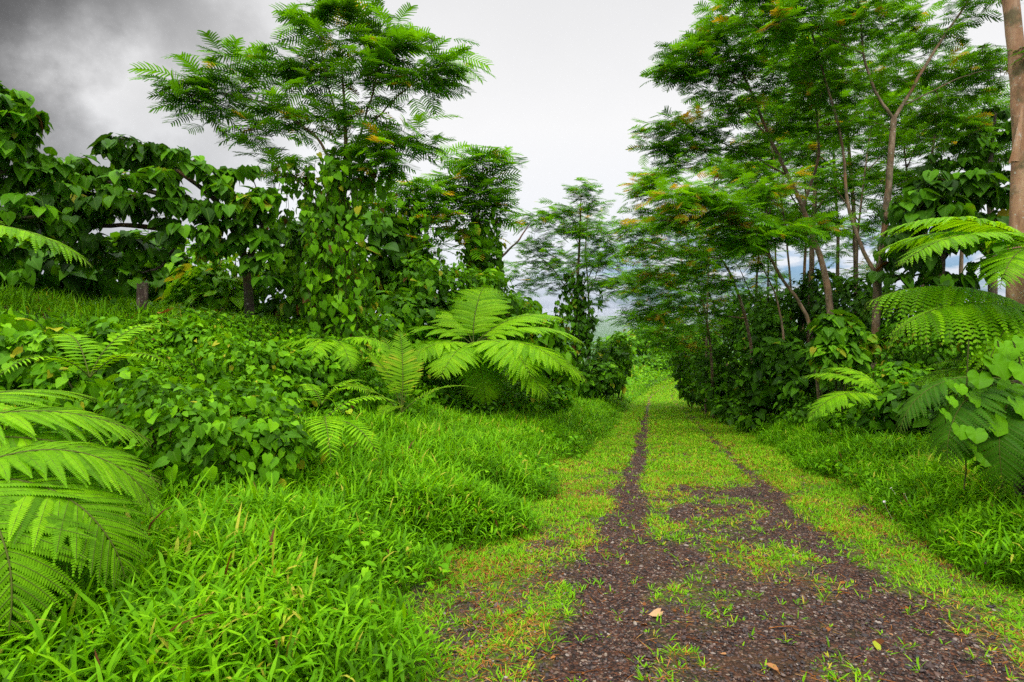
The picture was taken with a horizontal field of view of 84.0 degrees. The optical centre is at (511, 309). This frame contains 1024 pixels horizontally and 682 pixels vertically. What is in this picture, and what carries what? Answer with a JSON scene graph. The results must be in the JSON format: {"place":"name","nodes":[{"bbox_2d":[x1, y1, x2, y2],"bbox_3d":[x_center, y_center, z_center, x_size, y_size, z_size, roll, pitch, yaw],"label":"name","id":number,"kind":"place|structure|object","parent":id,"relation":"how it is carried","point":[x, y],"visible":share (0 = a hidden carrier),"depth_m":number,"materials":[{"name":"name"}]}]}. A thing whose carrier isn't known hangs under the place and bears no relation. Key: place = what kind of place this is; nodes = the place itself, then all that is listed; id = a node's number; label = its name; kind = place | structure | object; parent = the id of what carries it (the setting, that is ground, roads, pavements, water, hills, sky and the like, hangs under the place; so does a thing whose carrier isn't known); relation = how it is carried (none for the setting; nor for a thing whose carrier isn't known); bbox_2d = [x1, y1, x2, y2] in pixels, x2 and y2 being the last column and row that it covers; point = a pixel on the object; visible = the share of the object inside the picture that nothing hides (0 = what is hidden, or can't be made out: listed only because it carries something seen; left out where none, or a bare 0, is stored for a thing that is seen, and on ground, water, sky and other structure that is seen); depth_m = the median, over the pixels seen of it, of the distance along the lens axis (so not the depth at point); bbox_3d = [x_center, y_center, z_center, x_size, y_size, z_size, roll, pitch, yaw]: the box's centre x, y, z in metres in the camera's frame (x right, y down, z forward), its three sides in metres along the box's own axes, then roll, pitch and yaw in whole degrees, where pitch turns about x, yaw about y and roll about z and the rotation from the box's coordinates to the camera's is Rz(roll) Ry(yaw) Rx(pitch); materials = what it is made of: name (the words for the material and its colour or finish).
{"place":"outdoors","nodes":[
{"label":"outdoors","id":0,"kind":"place"},
{"bbox_2d":[0,279,975,439],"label":"bank grass","id":1,"kind":"structure","parent":0,"point":[61,306],"depth_m":8.38,"materials":[{"name":"green plant"}]},
{"bbox_2d":[157,307,173,312],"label":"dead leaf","id":2,"kind":"object","parent":1,"relation":"on","point":[165,311],"visible":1,"depth_m":8.67,"materials":[{"name":"brown plant"}]},
{"bbox_2d":[1,306,1021,675],"bbox_3d":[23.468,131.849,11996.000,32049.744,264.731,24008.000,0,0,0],"label":"ground","id":3,"kind":"structure","parent":0,"point":[607,328],"depth_m":10.70,"materials":[{"name":"soil"}]},
{"bbox_2d":[0,81,91,275],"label":"broadleaf tree","id":4,"kind":"object","parent":3,"relation":"on","point":[32,168],"visible":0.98,"depth_m":7.89,"materials":[{"name":"green plant"}]},
{"bbox_2d":[0,221,92,267],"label":"fern","id":5,"kind":"object","parent":3,"relation":"on","point":[21,235],"visible":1,"depth_m":6.12,"materials":[{"name":"green plant"}]},
{"bbox_2d":[0,307,113,430],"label":"creeper mound","id":6,"kind":"object","parent":3,"relation":"on","point":[21,336],"visible":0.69,"depth_m":5.31,"materials":[{"name":"green plant"}]},
{"bbox_2d":[0,389,162,552],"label":"tree fern","id":7,"kind":"object","parent":3,"relation":"on","point":[15,416],"visible":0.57,"depth_m":3.50,"materials":[{"name":"green plant"}]},
{"bbox_2d":[0,440,164,655],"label":"fern","id":8,"kind":"object","parent":3,"relation":"on","point":[31,519],"visible":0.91,"depth_m":2.41,"materials":[{"name":"green plant"}]},
{"bbox_2d":[16,419,170,463],"bbox_3d":[-3.392,1.326,4.701,1.401,0.897,0.928,0,0,0],"label":"creeper mound","id":9,"kind":"object","parent":3,"relation":"on","point":[37,425],"visible":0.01,"depth_m":4.60,"materials":[{"name":"green plant"}]},
{"bbox_2d":[0,229,189,307],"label":"shrub","id":10,"kind":"object","parent":3,"relation":"on","point":[105,283],"visible":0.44,"depth_m":10.76,"materials":[{"name":"green plant"}]},
{"bbox_2d":[76,315,142,438],"bbox_3d":[-4.030,0.744,5.710,1.248,1.380,0.616,0,0,42],"label":"creeper mound","id":11,"kind":"object","parent":3,"relation":"on","point":[99,331],"visible":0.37,"depth_m":5.73,"materials":[{"name":"green plant"}]},
{"bbox_2d":[127,281,148,318],"bbox_3d":[-5.986,-0.056,9.191,0.340,0.804,0.189,0,0,0],"label":"wooden post","id":12,"kind":"object","parent":3,"relation":"on","point":[142,293],"visible":0.41,"depth_m":9.15,"materials":[{"name":"brown wood"}]},
{"bbox_2d":[17,132,297,327],"bbox_3d":[-6.088,-1.204,9.366,4.782,3.378,2.116,0,0,-12],"label":"broadleaf tree","id":13,"kind":"object","parent":3,"relation":"on","point":[150,166],"visible":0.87,"depth_m":9.46,"materials":[{"name":"green plant"}]},
{"bbox_2d":[131,191,187,232],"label":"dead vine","id":14,"kind":"object","parent":13,"relation":"hanging from","point":[164,215],"visible":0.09,"depth_m":9.69,"materials":[{"name":"plant"}]},
{"bbox_2d":[83,366,327,498],"bbox_3d":[-2.566,1.165,4.914,1.764,1.430,1.628,0,0,0],"label":"creeper mound","id":15,"kind":"object","parent":3,"relation":"on","point":[254,423],"visible":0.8,"depth_m":4.53,"materials":[{"name":"green plant"}]},
{"bbox_2d":[1,323,174,377],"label":"fern","id":16,"kind":"object","parent":15,"relation":"on","point":[62,337],"visible":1,"depth_m":5.07,"materials":[{"name":"green plant"}]},
{"bbox_2d":[290,395,403,464],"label":"fern","id":17,"kind":"object","parent":15,"relation":"on","point":[321,422],"visible":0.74,"depth_m":5.22,"materials":[{"name":"green plant"}]},
{"bbox_2d":[137,239,273,311],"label":"shrub","id":18,"kind":"object","parent":3,"relation":"on","point":[203,284],"visible":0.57,"depth_m":11.10,"materials":[{"name":"green plant"}]},
{"bbox_2d":[150,315,314,393],"bbox_3d":[-4.031,0.866,8.254,2.242,1.586,1.717,0,0,40],"label":"creeper mound","id":19,"kind":"object","parent":3,"relation":"on","point":[221,344],"visible":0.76,"depth_m":7.89,"materials":[{"name":"green plant"}]},
{"bbox_2d":[282,337,394,372],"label":"fern","id":20,"kind":"object","parent":19,"relation":"on","point":[318,344],"visible":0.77,"depth_m":8.69,"materials":[{"name":"green plant"}]},
{"bbox_2d":[232,217,355,329],"bbox_3d":[-4.652,-0.565,12.017,2.977,2.961,2.328,0,0,-22],"label":"shrub","id":21,"kind":"object","parent":3,"relation":"on","point":[272,304],"visible":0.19,"depth_m":11.72,"materials":[{"name":"green plant"}]},
{"bbox_2d":[226,329,372,414],"bbox_3d":[-3.050,1.179,8.512,1.846,1.728,2.877,0,0,0],"label":"creeper mound","id":22,"kind":"object","parent":3,"relation":"on","point":[336,373],"visible":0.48,"depth_m":8.39,"materials":[{"name":"green plant"}]},
{"bbox_2d":[127,0,494,201],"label":"feathery tree","id":23,"kind":"object","parent":3,"relation":"on","point":[383,49],"visible":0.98,"depth_m":10.89,"materials":[{"name":"green plant"}]},
{"bbox_2d":[254,143,396,367],"bbox_3d":[-3.649,-0.596,11.039,2.126,5.285,2.493,0,0,-45],"label":"climbing vine","id":24,"kind":"object","parent":23,"relation":"attached to","point":[328,215],"visible":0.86,"depth_m":10.71,"materials":[{"name":"green plant"}]},
{"bbox_2d":[296,379,368,404],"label":"fern","id":25,"kind":"object","parent":3,"relation":"on","point":[309,387],"visible":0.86,"depth_m":6.63,"materials":[{"name":"green plant"}]},
{"bbox_2d":[305,307,410,388],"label":"shrub","id":26,"kind":"object","parent":3,"relation":"on","point":[388,326],"visible":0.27,"depth_m":11.20,"materials":[{"name":"green plant"}]},
{"bbox_2d":[0,361,738,681],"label":"tall grass","id":27,"kind":"structure","parent":3,"relation":"on","point":[172,612],"depth_m":3.16,"materials":[{"name":"green plant"}]},
{"bbox_2d":[315,358,423,422],"bbox_3d":[-2.478,1.510,9.271,1.423,1.450,2.931,0,0,12],"label":"creeper mound","id":28,"kind":"object","parent":3,"relation":"on","point":[379,385],"visible":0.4,"depth_m":9.43,"materials":[{"name":"green plant"}]},
{"bbox_2d":[345,211,438,316],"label":"shrub","id":29,"kind":"object","parent":3,"relation":"on","point":[393,248],"visible":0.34,"depth_m":14.61,"materials":[{"name":"green plant"}]},
{"bbox_2d":[329,330,477,415],"bbox_3d":[-1.718,0.936,8.643,2.061,1.236,1.370,0,0,-42],"label":"upright fern","id":30,"kind":"object","parent":3,"relation":"on","point":[405,370],"visible":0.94,"depth_m":8.76,"materials":[{"name":"green plant"}]},
{"bbox_2d":[349,172,467,268],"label":"feathery tree","id":31,"kind":"object","parent":3,"relation":"on","point":[436,187],"visible":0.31,"depth_m":15.73,"materials":[{"name":"green plant"}]},
{"bbox_2d":[369,188,445,324],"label":"climbing vine","id":32,"kind":"object","parent":31,"relation":"attached to","point":[418,241],"visible":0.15,"depth_m":15.52,"materials":[{"name":"green plant"}]},
{"bbox_2d":[361,251,487,372],"bbox_3d":[-2.306,0.116,14.169,2.607,3.258,3.666,0,0,29],"label":"shrub","id":33,"kind":"object","parent":3,"relation":"on","point":[421,304],"visible":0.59,"depth_m":13.94,"materials":[{"name":"green plant"}]},
{"bbox_2d":[403,352,497,416],"bbox_3d":[-1.530,1.800,12.205,2.436,1.789,1.846,0,0,0],"label":"creeper mound","id":34,"kind":"object","parent":3,"relation":"on","point":[444,396],"visible":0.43,"depth_m":12.07,"materials":[{"name":"green plant"}]},
{"bbox_2d":[406,141,529,269],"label":"feathery tree","id":35,"kind":"object","parent":3,"relation":"on","point":[479,182],"visible":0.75,"depth_m":16.66,"materials":[{"name":"green plant"}]},
{"bbox_2d":[454,201,509,315],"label":"climbing vine","id":36,"kind":"object","parent":35,"relation":"attached to","point":[486,229],"visible":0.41,"depth_m":16.79,"materials":[{"name":"green plant"}]},
{"bbox_2d":[502,224,528,257],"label":"dead branch","id":37,"kind":"object","parent":35,"relation":"attached to","point":[509,248],"visible":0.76,"depth_m":19.96,"materials":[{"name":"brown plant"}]},
{"bbox_2d":[428,266,537,403],"bbox_3d":[-0.834,0.964,15.549,2.139,4.370,3.541,0,0,41],"label":"shrub","id":38,"kind":"object","parent":3,"relation":"on","point":[492,281],"visible":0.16,"depth_m":15.62,"materials":[{"name":"green plant"}]},
{"bbox_2d":[397,287,586,405],"bbox_3d":[-0.626,1.121,13.025,4.630,3.431,3.689,0,0,0],"label":"tree fern","id":39,"kind":"object","parent":3,"relation":"on","point":[479,364],"visible":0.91,"depth_m":12.34,"materials":[{"name":"green plant"}]},
{"bbox_2d":[0,298,1016,681],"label":"ground cover","id":40,"kind":"object","parent":3,"relation":"on","point":[154,348],"visible":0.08,"depth_m":8.02,"materials":[{"name":"green plant"}]},
{"bbox_2d":[471,371,577,416],"bbox_3d":[0.130,2.394,14.866,2.352,1.630,3.111,0,0,41],"label":"creeper mound","id":41,"kind":"object","parent":3,"relation":"on","point":[561,399],"visible":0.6,"depth_m":14.47,"materials":[{"name":"green plant"}]},
{"bbox_2d":[504,296,584,399],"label":"shrub","id":42,"kind":"object","parent":3,"relation":"on","point":[562,348],"visible":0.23,"depth_m":17.58,"materials":[{"name":"green plant"}]},
{"bbox_2d":[495,177,640,366],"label":"feathery tree","id":43,"kind":"object","parent":3,"relation":"on","point":[544,216],"visible":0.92,"depth_m":26.53,"materials":[{"name":"green plant"}]},
{"bbox_2d":[552,269,602,373],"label":"climbing vine","id":44,"kind":"object","parent":43,"relation":"attached to","point":[582,326],"visible":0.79,"depth_m":26.54,"materials":[{"name":"green plant"}]},
{"bbox_2d":[543,210,632,358],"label":"feathery tree","id":45,"kind":"object","parent":3,"relation":"on","point":[585,244],"visible":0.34,"depth_m":30.88,"materials":[{"name":"green plant"}]},
{"bbox_2d":[569,345,632,399],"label":"shrub","id":46,"kind":"object","parent":3,"relation":"on","point":[612,374],"visible":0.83,"depth_m":26.58,"materials":[{"name":"green plant"}]},
{"bbox_2d":[586,331,635,402],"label":"shrub","id":47,"kind":"object","parent":3,"relation":"on","point":[620,342],"visible":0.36,"depth_m":33.26,"materials":[{"name":"green plant"}]},
{"bbox_2d":[632,350,670,363],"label":"shrub","id":48,"kind":"object","parent":3,"relation":"on","point":[659,353],"visible":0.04,"depth_m":84.49,"materials":[{"name":"green plant"}]},
{"bbox_2d":[632,353,683,373],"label":"shrub","id":49,"kind":"object","parent":3,"relation":"on","point":[661,363],"visible":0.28,"depth_m":77.39,"materials":[{"name":"green plant"}]},
{"bbox_2d":[599,323,722,356],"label":"shrub","id":50,"kind":"object","parent":3,"relation":"on","point":[638,350],"visible":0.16,"depth_m":91.80,"materials":[{"name":"green plant"}]},
{"bbox_2d":[613,213,735,417],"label":"feathery tree","id":51,"kind":"object","parent":3,"relation":"on","point":[676,348],"visible":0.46,"depth_m":21.51,"materials":[{"name":"green plant"}]},
{"bbox_2d":[618,249,734,358],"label":"feathery tree","id":52,"kind":"object","parent":3,"relation":"on","point":[648,337],"visible":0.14,"depth_m":29.80,"materials":[{"name":"green plant"}]},
{"bbox_2d":[601,161,752,362],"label":"feathery tree","id":53,"kind":"object","parent":3,"relation":"on","point":[637,189],"visible":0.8,"depth_m":17.76,"materials":[{"name":"green plant"}]},
{"bbox_2d":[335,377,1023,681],"bbox_3d":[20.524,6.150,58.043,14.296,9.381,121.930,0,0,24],"label":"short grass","id":54,"kind":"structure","parent":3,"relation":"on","point":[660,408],"depth_m":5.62,"materials":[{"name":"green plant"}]},
{"bbox_2d":[664,332,730,410],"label":"shrub","id":55,"kind":"object","parent":3,"relation":"on","point":[680,363],"visible":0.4,"depth_m":30.41,"materials":[{"name":"green plant"}]},
{"bbox_2d":[637,128,776,413],"bbox_3d":[8.658,-1.830,24.769,6.799,13.098,2.675,0,0,0],"label":"feathery tree","id":56,"kind":"object","parent":3,"relation":"on","point":[721,191],"visible":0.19,"depth_m":24.96,"materials":[{"name":"green plant"}]},
{"bbox_2d":[637,270,788,365],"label":"feathery tree","id":57,"kind":"object","parent":3,"relation":"on","point":[731,296],"visible":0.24,"depth_m":26.83,"materials":[{"name":"green plant"}]},
{"bbox_2d":[645,193,782,304],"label":"feathery tree","id":58,"kind":"object","parent":3,"relation":"on","point":[665,267],"visible":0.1,"depth_m":25.92,"materials":[{"name":"green plant"}]},
{"bbox_2d":[687,324,762,409],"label":"shrub","id":59,"kind":"object","parent":3,"relation":"on","point":[724,381],"visible":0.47,"depth_m":22.44,"materials":[{"name":"green plant"}]},
{"bbox_2d":[662,236,790,339],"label":"feathery tree","id":60,"kind":"object","parent":3,"relation":"on","point":[704,262],"visible":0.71,"depth_m":16.83,"materials":[{"name":"green plant"}]},
{"bbox_2d":[677,176,789,335],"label":"feathery tree","id":61,"kind":"object","parent":3,"relation":"on","point":[707,183],"visible":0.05,"depth_m":34.17,"materials":[{"name":"green plant"}]},
{"bbox_2d":[623,158,864,420],"bbox_3d":[5.062,-0.138,12.625,5.359,6.500,2.551,0,0,-16],"label":"feathery tree","id":62,"kind":"object","parent":3,"relation":"on","point":[696,203],"visible":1,"depth_m":12.15,"materials":[{"name":"green plant"}]},
{"bbox_2d":[706,396,793,432],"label":"shrub","id":63,"kind":"object","parent":3,"relation":"on","point":[730,415],"visible":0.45,"depth_m":18.29,"materials":[{"name":"green plant"}]},
{"bbox_2d":[626,0,873,314],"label":"feathery tree","id":64,"kind":"object","parent":3,"relation":"on","point":[703,46],"visible":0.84,"depth_m":14.70,"materials":[{"name":"green plant"}]},
{"bbox_2d":[690,87,839,307],"bbox_3d":[10.266,-2.378,22.993,5.820,13.099,2.328,0,0,0],"label":"feathery tree","id":65,"kind":"object","parent":3,"relation":"on","point":[771,115],"visible":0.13,"depth_m":22.99,"materials":[{"name":"green plant"}]},
{"bbox_2d":[718,279,819,365],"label":"shrub","id":66,"kind":"object","parent":3,"relation":"on","point":[766,322],"visible":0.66,"depth_m":20.27,"materials":[{"name":"green plant"}]},
{"bbox_2d":[718,89,841,318],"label":"feathery tree","id":67,"kind":"object","parent":3,"relation":"on","point":[788,215],"visible":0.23,"depth_m":21.00,"materials":[{"name":"green plant"}]},
{"bbox_2d":[733,332,845,429],"bbox_3d":[7.412,2.048,15.193,2.402,2.885,3.017,0,0,0],"label":"shrub","id":68,"kind":"object","parent":3,"relation":"on","point":[774,380],"visible":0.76,"depth_m":15.17,"materials":[{"name":"green plant"}]},
{"bbox_2d":[721,115,872,329],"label":"feathery tree","id":69,"kind":"object","parent":3,"relation":"on","point":[837,222],"visible":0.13,"depth_m":23.89,"materials":[{"name":"green plant"}]},
{"bbox_2d":[681,51,931,342],"bbox_3d":[10.191,-3.436,19.914,8.732,12.539,2.958,0,0,-6],"label":"feathery tree","id":70,"kind":"object","parent":3,"relation":"on","point":[724,172],"visible":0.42,"depth_m":19.81,"materials":[{"name":"green plant"}]},
{"bbox_2d":[744,81,900,290],"bbox_3d":[16.753,-4.029,29.974,9.424,15.225,4.647,0,0,0],"label":"feathery tree","id":71,"kind":"object","parent":3,"relation":"on","point":[837,252],"visible":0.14,"depth_m":29.82,"materials":[{"name":"green plant"}]},
{"bbox_2d":[780,395,876,434],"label":"shrub","id":72,"kind":"object","parent":3,"relation":"on","point":[858,411],"visible":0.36,"depth_m":11.14,"materials":[{"name":"green plant"}]},
{"bbox_2d":[801,309,886,413],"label":"shrub","id":73,"kind":"object","parent":3,"relation":"on","point":[853,345],"visible":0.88,"depth_m":12.33,"materials":[{"name":"green plant"}]},
{"bbox_2d":[723,0,969,293],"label":"feathery tree","id":74,"kind":"object","parent":3,"relation":"on","point":[870,47],"visible":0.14,"depth_m":23.78,"materials":[{"name":"green plant"}]},
{"bbox_2d":[802,367,901,419],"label":"tree fern","id":75,"kind":"object","parent":3,"relation":"on","point":[839,399],"visible":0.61,"depth_m":9.54,"materials":[{"name":"green plant"}]},
{"bbox_2d":[683,390,1023,589],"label":"tall grass","id":76,"kind":"structure","parent":3,"relation":"on","point":[986,524],"depth_m":5.80,"materials":[{"name":"green plant"}]},
{"bbox_2d":[784,267,928,343],"bbox_3d":[10.898,0.287,17.758,3.220,3.969,6.530,0,0,0],"label":"shrub","id":77,"kind":"object","parent":3,"relation":"on","point":[842,295],"visible":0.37,"depth_m":17.42,"materials":[{"name":"green plant"}]},
{"bbox_2d":[711,0,1021,377],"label":"feathery tree","id":78,"kind":"object","parent":3,"relation":"on","point":[782,25],"visible":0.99,"depth_m":14.06,"materials":[{"name":"green plant"}]},
{"bbox_2d":[790,93,946,313],"bbox_3d":[11.239,-2.636,18.056,5.179,8.610,2.085,0,0,0],"label":"feathery tree","id":79,"kind":"object","parent":3,"relation":"on","point":[865,228],"visible":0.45,"depth_m":17.94,"materials":[{"name":"green plant"}]},
{"bbox_2d":[847,360,952,413],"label":"shrub","id":80,"kind":"object","parent":3,"relation":"on","point":[913,374],"visible":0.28,"depth_m":10.35,"materials":[{"name":"green plant"}]},
{"bbox_2d":[842,86,972,194],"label":"feathery tree","id":81,"kind":"object","parent":3,"relation":"on","point":[872,177],"visible":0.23,"depth_m":18.54,"materials":[{"name":"green plant"}]},
{"bbox_2d":[856,381,964,438],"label":"shrub","id":82,"kind":"object","parent":3,"relation":"on","point":[885,419],"visible":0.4,"depth_m":9.11,"materials":[{"name":"green plant"}]},
{"bbox_2d":[866,310,964,376],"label":"shrub","id":83,"kind":"object","parent":3,"relation":"on","point":[920,356],"visible":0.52,"depth_m":11.93,"materials":[{"name":"green plant"}]},
{"bbox_2d":[856,21,1009,285],"bbox_3d":[12.591,-3.526,16.991,4.722,9.713,2.378,0,0,0],"label":"feathery tree","id":84,"kind":"object","parent":3,"relation":"on","point":[899,142],"visible":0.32,"depth_m":16.93,"materials":[{"name":"green plant"}]},
{"bbox_2d":[865,168,1009,328],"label":"broadleaf tree","id":85,"kind":"object","parent":3,"relation":"on","point":[928,194],"visible":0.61,"depth_m":12.99,"materials":[{"name":"green plant"}]},
{"bbox_2d":[868,91,1011,273],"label":"feathery tree","id":86,"kind":"object","parent":3,"relation":"on","point":[919,153],"visible":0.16,"depth_m":19.98,"materials":[{"name":"green plant"}]},
{"bbox_2d":[862,285,1023,379],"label":"tree fern","id":87,"kind":"object","parent":3,"relation":"on","point":[984,308],"visible":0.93,"depth_m":6.16,"materials":[{"name":"green plant"}]},
{"bbox_2d":[870,216,1023,289],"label":"tree fern","id":88,"kind":"object","parent":3,"relation":"on","point":[1011,237],"visible":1,"depth_m":6.14,"materials":[{"name":"green plant"}]},
{"bbox_2d":[895,375,1023,507],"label":"tree fern","id":89,"kind":"object","parent":3,"relation":"on","point":[975,417],"visible":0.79,"depth_m":4.71,"materials":[{"name":"green plant"}]},
{"bbox_2d":[914,105,1011,301],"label":"broadleaf tree","id":90,"kind":"object","parent":3,"relation":"on","point":[984,157],"visible":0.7,"depth_m":14.90,"materials":[{"name":"green plant"}]},
{"bbox_2d":[914,360,1011,404],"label":"tree fern","id":91,"kind":"object","parent":3,"relation":"on","point":[948,372],"visible":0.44,"depth_m":6.65,"materials":[{"name":"green plant"}]},
{"bbox_2d":[938,335,1023,488],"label":"heart leaf vine","id":92,"kind":"object","parent":3,"relation":"on","point":[1003,367],"visible":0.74,"depth_m":4.69,"materials":[{"name":"green plant"}]},
{"bbox_2d":[943,306,1023,422],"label":"shrub","id":93,"kind":"object","parent":3,"relation":"on","point":[959,348],"visible":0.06,"depth_m":6.75,"materials":[{"name":"green plant"}]},
{"bbox_2d":[999,0,1023,304],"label":"tree trunk","id":94,"kind":"object","parent":3,"relation":"on","point":[1013,27],"visible":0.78,"depth_m":7.35,"materials":[{"name":"brown plant"}]},
{"bbox_2d":[0,0,1023,315],"label":"sky","id":95,"kind":"structure","parent":0,"point":[564,92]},
{"bbox_2d":[376,385,1023,681],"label":"gravel track","id":96,"kind":"structure","parent":0,"point":[730,662],"depth_m":3.64,"materials":[{"name":"gravel"}]},
{"bbox_2d":[648,608,662,615],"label":"dead leaf","id":97,"kind":"object","parent":96,"relation":"on","point":[655,612],"visible":1,"depth_m":3.45,"materials":[{"name":"beige plant"}]},
{"bbox_2d":[405,437,1021,681],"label":"leaf litter","id":98,"kind":"object","parent":96,"relation":"on","point":[773,666],"visible":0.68,"depth_m":3.60,"materials":[{"name":"brown plant"}]},
{"bbox_2d":[406,384,1023,681],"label":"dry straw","id":99,"kind":"object","parent":96,"relation":"on","point":[579,548],"visible":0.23,"depth_m":4.56,"materials":[{"name":"green plant"}]},
{"bbox_2d":[873,641,880,650],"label":"fallen leaf","id":100,"kind":"object","parent":96,"relation":"on","point":[876,645],"visible":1,"depth_m":3.02,"materials":[{"name":"yellow plant"}]},
{"bbox_2d":[872,639,884,646],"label":"dead leaf","id":101,"kind":"object","parent":96,"relation":"on","point":[880,641],"visible":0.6,"depth_m":3.07,"materials":[{"name":"brown plant"}]}
]}

